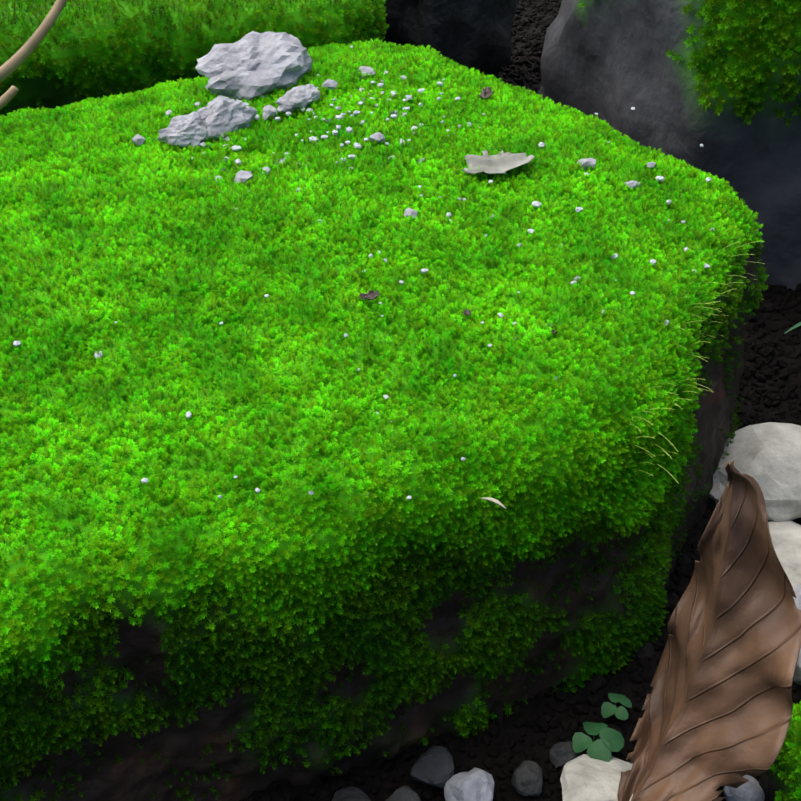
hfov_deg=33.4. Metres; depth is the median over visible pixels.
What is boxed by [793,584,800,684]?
ground stone
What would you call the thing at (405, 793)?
ground stone
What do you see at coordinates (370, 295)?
leaf fragment
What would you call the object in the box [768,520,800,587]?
ground stone
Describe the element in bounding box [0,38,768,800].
mossy stone block
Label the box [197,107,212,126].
rock
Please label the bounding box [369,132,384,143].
pebble
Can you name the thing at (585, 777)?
ground stone
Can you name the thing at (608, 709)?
clover
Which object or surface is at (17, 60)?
twig
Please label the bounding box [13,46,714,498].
grit on moss
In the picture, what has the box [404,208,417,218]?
pebble
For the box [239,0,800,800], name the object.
ground
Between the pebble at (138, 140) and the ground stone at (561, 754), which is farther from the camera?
the pebble at (138, 140)
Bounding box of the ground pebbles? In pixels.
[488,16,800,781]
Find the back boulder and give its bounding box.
[537,0,800,289]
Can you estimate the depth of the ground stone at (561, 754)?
0.53 m
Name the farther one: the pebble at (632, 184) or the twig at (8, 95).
the twig at (8, 95)
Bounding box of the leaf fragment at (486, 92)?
[479,86,494,98]
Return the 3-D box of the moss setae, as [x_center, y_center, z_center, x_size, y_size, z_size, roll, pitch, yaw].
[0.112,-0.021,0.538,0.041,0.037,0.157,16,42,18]
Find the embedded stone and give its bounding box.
[663,571,670,592]
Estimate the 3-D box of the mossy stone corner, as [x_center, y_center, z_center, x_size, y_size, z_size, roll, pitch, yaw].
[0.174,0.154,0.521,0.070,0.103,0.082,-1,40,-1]
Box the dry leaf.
[617,460,800,800]
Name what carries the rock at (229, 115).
on the mossy stone block at (174, 628)
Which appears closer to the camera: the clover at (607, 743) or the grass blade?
the clover at (607, 743)
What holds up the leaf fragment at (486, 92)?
on the mossy stone block at (174, 628)
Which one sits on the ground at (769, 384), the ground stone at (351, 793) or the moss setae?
the ground stone at (351, 793)
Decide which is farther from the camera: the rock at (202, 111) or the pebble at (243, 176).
the rock at (202, 111)
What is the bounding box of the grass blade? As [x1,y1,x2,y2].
[785,322,800,332]
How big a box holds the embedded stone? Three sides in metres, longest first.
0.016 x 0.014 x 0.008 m
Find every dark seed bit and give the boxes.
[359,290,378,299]
[462,308,470,315]
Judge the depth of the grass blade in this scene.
0.67 m
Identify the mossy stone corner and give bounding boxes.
[759,701,800,800]
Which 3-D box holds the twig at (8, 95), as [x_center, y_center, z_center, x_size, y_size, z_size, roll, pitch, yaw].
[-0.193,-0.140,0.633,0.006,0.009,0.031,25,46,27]
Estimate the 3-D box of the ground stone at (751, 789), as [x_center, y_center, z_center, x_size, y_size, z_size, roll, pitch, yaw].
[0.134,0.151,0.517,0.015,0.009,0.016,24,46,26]
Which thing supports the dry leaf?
on the ground at (769, 384)
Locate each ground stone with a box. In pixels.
[332,786,370,800]
[385,786,420,800]
[410,745,453,787]
[444,768,493,800]
[511,761,542,795]
[549,742,582,767]
[560,754,632,800]
[709,422,800,521]
[723,775,764,800]
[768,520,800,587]
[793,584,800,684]
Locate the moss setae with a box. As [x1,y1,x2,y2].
[622,230,763,483]
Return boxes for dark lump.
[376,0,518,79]
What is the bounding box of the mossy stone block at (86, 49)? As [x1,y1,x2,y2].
[0,0,390,115]
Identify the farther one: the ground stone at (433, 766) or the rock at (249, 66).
the rock at (249, 66)
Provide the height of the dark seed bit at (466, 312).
0.001 m
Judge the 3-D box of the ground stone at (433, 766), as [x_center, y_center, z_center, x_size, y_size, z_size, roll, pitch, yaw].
[0.014,0.144,0.525,0.016,0.009,0.018,26,46,28]
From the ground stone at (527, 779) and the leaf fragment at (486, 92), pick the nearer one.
the ground stone at (527, 779)
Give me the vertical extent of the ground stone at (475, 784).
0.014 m
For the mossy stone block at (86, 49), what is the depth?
0.73 m
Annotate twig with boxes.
[0,0,66,82]
[0,85,17,109]

